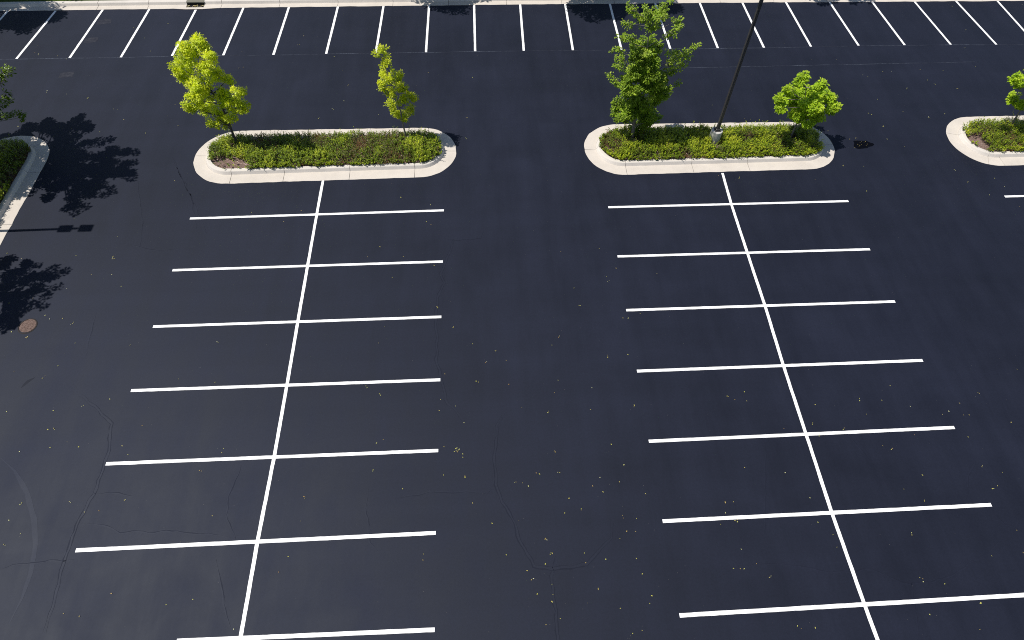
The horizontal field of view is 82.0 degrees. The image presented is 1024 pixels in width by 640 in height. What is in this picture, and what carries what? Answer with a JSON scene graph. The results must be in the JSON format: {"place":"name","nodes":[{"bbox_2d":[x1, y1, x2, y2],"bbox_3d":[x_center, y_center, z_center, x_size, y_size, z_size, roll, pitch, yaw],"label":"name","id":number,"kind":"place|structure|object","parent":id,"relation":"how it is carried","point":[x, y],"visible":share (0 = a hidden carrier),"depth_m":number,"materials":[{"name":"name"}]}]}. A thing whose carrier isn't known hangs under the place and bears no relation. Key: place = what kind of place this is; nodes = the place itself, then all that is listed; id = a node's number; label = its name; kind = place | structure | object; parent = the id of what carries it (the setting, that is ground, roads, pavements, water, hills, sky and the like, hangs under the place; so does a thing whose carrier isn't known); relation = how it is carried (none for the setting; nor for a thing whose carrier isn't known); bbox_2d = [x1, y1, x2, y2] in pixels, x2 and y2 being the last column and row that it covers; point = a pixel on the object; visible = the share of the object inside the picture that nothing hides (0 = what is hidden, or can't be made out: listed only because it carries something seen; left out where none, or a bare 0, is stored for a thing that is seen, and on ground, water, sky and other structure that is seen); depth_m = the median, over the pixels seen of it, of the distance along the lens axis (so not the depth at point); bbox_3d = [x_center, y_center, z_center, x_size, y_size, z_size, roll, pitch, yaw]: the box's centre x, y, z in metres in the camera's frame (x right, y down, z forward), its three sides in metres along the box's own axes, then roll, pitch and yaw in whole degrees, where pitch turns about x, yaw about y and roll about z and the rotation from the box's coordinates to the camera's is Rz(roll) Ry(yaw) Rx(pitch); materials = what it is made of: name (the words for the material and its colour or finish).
{"place":"outdoors","nodes":[
{"label":"outdoors","id":0,"kind":"place"},
{"bbox_2d":[0,0,106,1],"bbox_3d":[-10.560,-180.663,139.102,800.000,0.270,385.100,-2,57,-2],"label":"lawn","id":1,"kind":"structure","parent":0,"point":[46,0],"depth_m":34.43,"materials":[{"name":"green plant"}]},
{"bbox_2d":[0,1,1023,639],"bbox_3d":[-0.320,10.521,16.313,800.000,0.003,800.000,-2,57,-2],"label":"parking lot ground","id":2,"kind":"structure","parent":0,"point":[526,235],"depth_m":22.55,"materials":[{"name":"black asphalt"}]},
{"bbox_2d":[0,136,49,244],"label":"planter island","id":3,"kind":"structure","parent":2,"relation":"on","point":[21,186],"depth_m":26.68,"materials":[{"name":"concrete"}]},
{"bbox_2d":[0,63,25,122],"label":"deciduous tree","id":4,"kind":"object","parent":3,"relation":"on","point":[19,114],"visible":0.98,"depth_m":26.05,"materials":[{"name":"green plant"}]},
{"bbox_2d":[0,134,30,200],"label":"ground cover","id":5,"kind":"object","parent":3,"relation":"on","point":[12,154],"visible":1,"depth_m":26.95,"materials":[{"name":"green plant"}]},
{"bbox_2d":[17,318,37,333],"bbox_3d":[-18.582,0.237,22.591,0.704,0.037,0.704,-2,57,-2],"label":"manhole cover","id":6,"kind":"object","parent":2,"relation":"on","point":[28,325],"visible":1,"depth_m":22.58,"materials":[{"name":"metal"}]},
{"bbox_2d":[15,11,55,58],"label":"stall line","id":7,"kind":"object","parent":2,"relation":"on","point":[34,36],"visible":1,"depth_m":32.80,"materials":[{"name":"white paint"}]},
{"bbox_2d":[69,10,102,57],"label":"stall line","id":8,"kind":"object","parent":2,"relation":"on","point":[83,37],"visible":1,"depth_m":32.93,"materials":[{"name":"white paint"}]},
{"bbox_2d":[120,9,149,56],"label":"stall line","id":9,"kind":"object","parent":2,"relation":"on","point":[133,35],"visible":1,"depth_m":33.06,"materials":[{"name":"white paint"}]},
{"bbox_2d":[171,10,195,55],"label":"stall line","id":10,"kind":"object","parent":2,"relation":"on","point":[182,35],"visible":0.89,"depth_m":33.25,"materials":[{"name":"white paint"}]},
{"bbox_2d":[222,8,243,54],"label":"stall line","id":11,"kind":"object","parent":2,"relation":"on","point":[231,35],"visible":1,"depth_m":33.30,"materials":[{"name":"white paint"}]},
{"bbox_2d":[75,531,435,551],"bbox_3d":[-7.967,6.946,18.460,11.106,0.001,0.128,-2,57,-2],"label":"stall line","id":12,"kind":"object","parent":2,"relation":"on","point":[92,549],"visible":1,"depth_m":18.46,"materials":[{"name":"white paint"}]},
{"bbox_2d":[106,449,437,464],"bbox_3d":[-8.066,4.643,19.944,11.094,0.001,0.129,-2,57,-2],"label":"stall line","id":13,"kind":"object","parent":2,"relation":"on","point":[272,457],"visible":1,"depth_m":19.94,"materials":[{"name":"white paint"}]},
{"bbox_2d":[272,7,289,54],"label":"stall line","id":14,"kind":"object","parent":2,"relation":"on","point":[281,29],"visible":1,"depth_m":33.42,"materials":[{"name":"white paint"}]},
{"bbox_2d":[239,181,323,635],"bbox_3d":[-8.236,1.794,21.783,0.171,0.001,19.586,-2,57,-2],"label":"line","id":15,"kind":"object","parent":2,"relation":"on","point":[274,452],"visible":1,"depth_m":20.39,"materials":[{"name":"white paint"}]},
{"bbox_2d":[131,378,439,391],"bbox_3d":[-8.174,2.368,21.409,11.094,0.001,0.128,-2,57,-2],"label":"stall line","id":16,"kind":"object","parent":2,"relation":"on","point":[288,385],"visible":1,"depth_m":21.41,"materials":[{"name":"white paint"}]},
{"bbox_2d":[153,316,440,327],"bbox_3d":[-8.297,0.063,22.893,11.059,0.001,0.127,-2,57,-2],"label":"stall line","id":17,"kind":"object","parent":2,"relation":"on","point":[296,321],"visible":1,"depth_m":22.89,"materials":[{"name":"white paint"}]},
{"bbox_2d":[177,627,434,639],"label":"stall line","id":18,"kind":"object","parent":2,"relation":"on","point":[331,634],"visible":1,"depth_m":17.09,"materials":[{"name":"white paint"}]},
{"bbox_2d":[172,260,442,270],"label":"stall line","id":19,"kind":"object","parent":2,"relation":"on","point":[315,265],"visible":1,"depth_m":24.38,"materials":[{"name":"white paint"}]},
{"bbox_2d":[190,209,443,218],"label":"stall line","id":20,"kind":"object","parent":2,"relation":"on","point":[314,214],"visible":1,"depth_m":25.93,"materials":[{"name":"white paint"}]},
{"bbox_2d":[193,128,455,183],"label":"planter island","id":21,"kind":"structure","parent":2,"relation":"on","point":[206,169],"depth_m":27.39,"materials":[{"name":"concrete"}]},
{"bbox_2d":[167,32,251,145],"bbox_3d":[-12.930,-9.700,25.704,3.389,5.726,1.617,9,57,4],"label":"deciduous tree","id":22,"kind":"object","parent":21,"relation":"on","point":[202,92],"visible":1,"depth_m":25.11,"materials":[{"name":"green plant"}]},
{"bbox_2d":[207,125,442,168],"bbox_3d":[-8.817,-8.181,27.573,11.098,0.810,2.486,-2,57,-2],"label":"ground cover","id":23,"kind":"object","parent":21,"relation":"on","point":[413,149],"visible":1,"depth_m":27.63,"materials":[{"name":"green plant"}]},
{"bbox_2d":[371,43,418,138],"bbox_3d":[-5.087,-10.066,26.523,1.769,5.009,1.253,-2,57,-2],"label":"deciduous tree","id":24,"kind":"object","parent":21,"relation":"on","point":[401,100],"visible":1,"depth_m":26.11,"materials":[{"name":"green plant"}]},
{"bbox_2d":[325,6,338,53],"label":"stall line","id":25,"kind":"object","parent":2,"relation":"on","point":[330,36],"visible":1,"depth_m":33.51,"materials":[{"name":"white paint"}]},
{"bbox_2d":[375,6,383,50],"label":"stall line","id":26,"kind":"object","parent":2,"relation":"on","point":[380,24],"visible":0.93,"depth_m":33.77,"materials":[{"name":"white paint"}]},
{"bbox_2d":[425,6,429,51],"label":"stall line","id":27,"kind":"object","parent":2,"relation":"on","point":[427,28],"visible":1,"depth_m":33.77,"materials":[{"name":"white paint"}]},
{"bbox_2d":[473,5,475,50],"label":"stall line","id":28,"kind":"object","parent":2,"relation":"on","point":[474,22],"visible":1,"depth_m":33.98,"materials":[{"name":"white paint"}]},
{"bbox_2d":[3,77,1019,633],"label":"fallen leaves","id":29,"kind":"object","parent":2,"relation":"on","point":[619,481],"visible":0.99,"depth_m":19.90,"materials":[{"name":"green plant"}]},
{"bbox_2d":[0,0,1023,10],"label":"kerb","id":30,"kind":"structure","parent":2,"relation":"on","point":[89,5],"depth_m":34.90,"materials":[{"name":"concrete"}]},
{"bbox_2d":[186,0,203,6],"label":"storm drain","id":31,"kind":"object","parent":30,"relation":"in","point":[195,2],"visible":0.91,"depth_m":34.63,"materials":[{"name":"metal"}]},
{"bbox_2d":[0,44,1023,59],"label":"chalk line","id":32,"kind":"object","parent":2,"relation":"on","point":[485,51],"visible":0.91,"depth_m":32.67,"materials":[{"name":"white paint"}]},
{"bbox_2d":[519,4,524,50],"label":"stall line","id":33,"kind":"object","parent":2,"relation":"on","point":[522,34],"visible":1,"depth_m":33.95,"materials":[{"name":"white paint"}]},
{"bbox_2d":[564,4,573,49],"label":"stall line","id":34,"kind":"object","parent":2,"relation":"on","point":[569,29],"visible":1,"depth_m":34.12,"materials":[{"name":"white paint"}]},
{"bbox_2d":[609,4,621,49],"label":"stall line","id":35,"kind":"object","parent":2,"relation":"on","point":[614,22],"visible":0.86,"depth_m":34.33,"materials":[{"name":"white paint"}]},
{"bbox_2d":[654,3,670,48],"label":"stall line","id":36,"kind":"object","parent":2,"relation":"on","point":[669,46],"visible":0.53,"depth_m":34.08,"materials":[{"name":"white paint"}]},
{"bbox_2d":[699,3,718,47],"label":"stall line","id":37,"kind":"object","parent":2,"relation":"on","point":[714,39],"visible":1,"depth_m":34.44,"materials":[{"name":"white paint"}]},
{"bbox_2d":[584,122,834,174],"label":"planter island","id":38,"kind":"structure","parent":2,"relation":"on","point":[598,156],"depth_m":28.10,"materials":[{"name":"concrete"}]},
{"bbox_2d":[605,0,701,138],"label":"deciduous tree","id":39,"kind":"object","parent":38,"relation":"on","point":[646,74],"visible":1,"depth_m":25.38,"materials":[{"name":"green plant"}]},
{"bbox_2d":[599,120,824,160],"bbox_3d":[9.635,-8.744,28.330,10.985,0.756,2.501,-2,57,-2],"label":"ground cover","id":40,"kind":"object","parent":38,"relation":"on","point":[732,138],"visible":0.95,"depth_m":28.29,"materials":[{"name":"green plant"}]},
{"bbox_2d":[709,0,763,144],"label":"lamp post","id":41,"kind":"object","parent":38,"relation":"on","point":[716,132],"visible":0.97,"depth_m":25.93,"materials":[{"name":"metal"}]},
{"bbox_2d":[772,70,842,138],"bbox_3d":[13.541,-9.782,27.195,2.809,4.190,3.139,30,62,17],"label":"deciduous tree","id":42,"kind":"object","parent":38,"relation":"on","point":[804,102],"visible":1,"depth_m":26.77,"materials":[{"name":"green plant"}]},
{"bbox_2d":[608,200,848,207],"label":"stall line","id":43,"kind":"object","parent":2,"relation":"on","point":[727,204],"visible":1,"depth_m":26.67,"materials":[{"name":"white paint"}]},
{"bbox_2d":[617,248,869,256],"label":"stall line","id":44,"kind":"object","parent":2,"relation":"on","point":[753,252],"visible":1,"depth_m":25.14,"materials":[{"name":"white paint"}]},
{"bbox_2d":[742,3,764,47],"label":"stall line","id":45,"kind":"object","parent":2,"relation":"on","point":[760,40],"visible":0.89,"depth_m":34.35,"materials":[{"name":"white paint"}]},
{"bbox_2d":[626,300,895,310],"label":"stall line","id":46,"kind":"object","parent":2,"relation":"on","point":[762,305],"visible":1,"depth_m":23.66,"materials":[{"name":"white paint"}]},
{"bbox_2d":[637,359,922,372],"bbox_3d":[10.148,1.720,22.186,10.990,0.001,0.128,-2,57,-2],"label":"stall line","id":47,"kind":"object","parent":2,"relation":"on","point":[785,365],"visible":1,"depth_m":22.18,"materials":[{"name":"white paint"}]},
{"bbox_2d":[785,2,811,46],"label":"stall line","id":48,"kind":"object","parent":2,"relation":"on","point":[798,24],"visible":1,"depth_m":34.65,"materials":[{"name":"white paint"}]},
{"bbox_2d":[721,173,878,639],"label":"line","id":49,"kind":"object","parent":2,"relation":"on","point":[874,631],"visible":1,"depth_m":20.79,"materials":[{"name":"white paint"}]},
{"bbox_2d":[649,426,954,442],"bbox_3d":[10.246,4.018,20.706,11.000,0.001,0.128,-2,57,-2],"label":"stall line","id":50,"kind":"object","parent":2,"relation":"on","point":[803,434],"visible":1,"depth_m":20.71,"materials":[{"name":"white paint"}]},
{"bbox_2d":[692,62,954,67],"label":"chalk line","id":51,"kind":"object","parent":2,"relation":"on","point":[801,65],"visible":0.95,"depth_m":32.46,"materials":[{"name":"white paint"}]},
{"bbox_2d":[662,503,991,522],"bbox_3d":[10.356,6.301,19.236,11.006,0.001,0.127,-2,57,-2],"label":"stall line","id":52,"kind":"object","parent":2,"relation":"on","point":[826,512],"visible":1,"depth_m":19.23,"materials":[{"name":"white paint"}]},
{"bbox_2d":[829,2,858,45],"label":"stall line","id":53,"kind":"object","parent":2,"relation":"on","point":[844,23],"visible":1,"depth_m":34.78,"materials":[{"name":"white paint"}]},
{"bbox_2d":[679,593,1023,617],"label":"stall line","id":54,"kind":"object","parent":2,"relation":"on","point":[848,605],"visible":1,"depth_m":17.75,"materials":[{"name":"white paint"}]},
{"bbox_2d":[853,140,873,148],"bbox_3d":[17.329,-8.648,29.020,1.070,0.001,0.617,-2,57,-2],"label":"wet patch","id":55,"kind":"object","parent":2,"relation":"on","point":[865,144],"visible":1,"depth_m":29.02,"materials":[{"name":"black liquid"}]},
{"bbox_2d":[872,2,904,44],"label":"stall line","id":56,"kind":"object","parent":2,"relation":"on","point":[891,27],"visible":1,"depth_m":34.83,"materials":[{"name":"white paint"}]},
{"bbox_2d":[914,2,950,43],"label":"stall line","id":57,"kind":"object","parent":2,"relation":"on","point":[925,14],"visible":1,"depth_m":34.97,"materials":[{"name":"white paint"}]},
{"bbox_2d":[955,1,996,44],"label":"stall line","id":58,"kind":"object","parent":2,"relation":"on","point":[982,29],"visible":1,"depth_m":35.07,"materials":[{"name":"white paint"}]},
{"bbox_2d":[946,115,1023,165],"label":"planter island","id":59,"kind":"structure","parent":2,"relation":"on","point":[959,140],"depth_m":28.96,"materials":[{"name":"concrete"}]},
{"bbox_2d":[962,111,1023,151],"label":"ground cover","id":60,"kind":"object","parent":59,"relation":"on","point":[1006,131],"visible":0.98,"depth_m":29.08,"materials":[{"name":"green plant"}]},
{"bbox_2d":[1006,71,1023,125],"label":"deciduous tree","id":61,"kind":"object","parent":59,"relation":"on","point":[1017,80],"visible":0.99,"depth_m":28.46,"materials":[{"name":"green plant"}]},
{"bbox_2d":[997,1,1023,30],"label":"stall line","id":62,"kind":"object","parent":2,"relation":"on","point":[1010,15],"visible":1,"depth_m":35.55,"materials":[{"name":"white paint"}]},
{"bbox_2d":[1005,195,1023,196],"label":"stall line","id":63,"kind":"object","parent":2,"relation":"on","point":[1014,196],"visible":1,"depth_m":27.25,"materials":[{"name":"white paint"}]}
]}

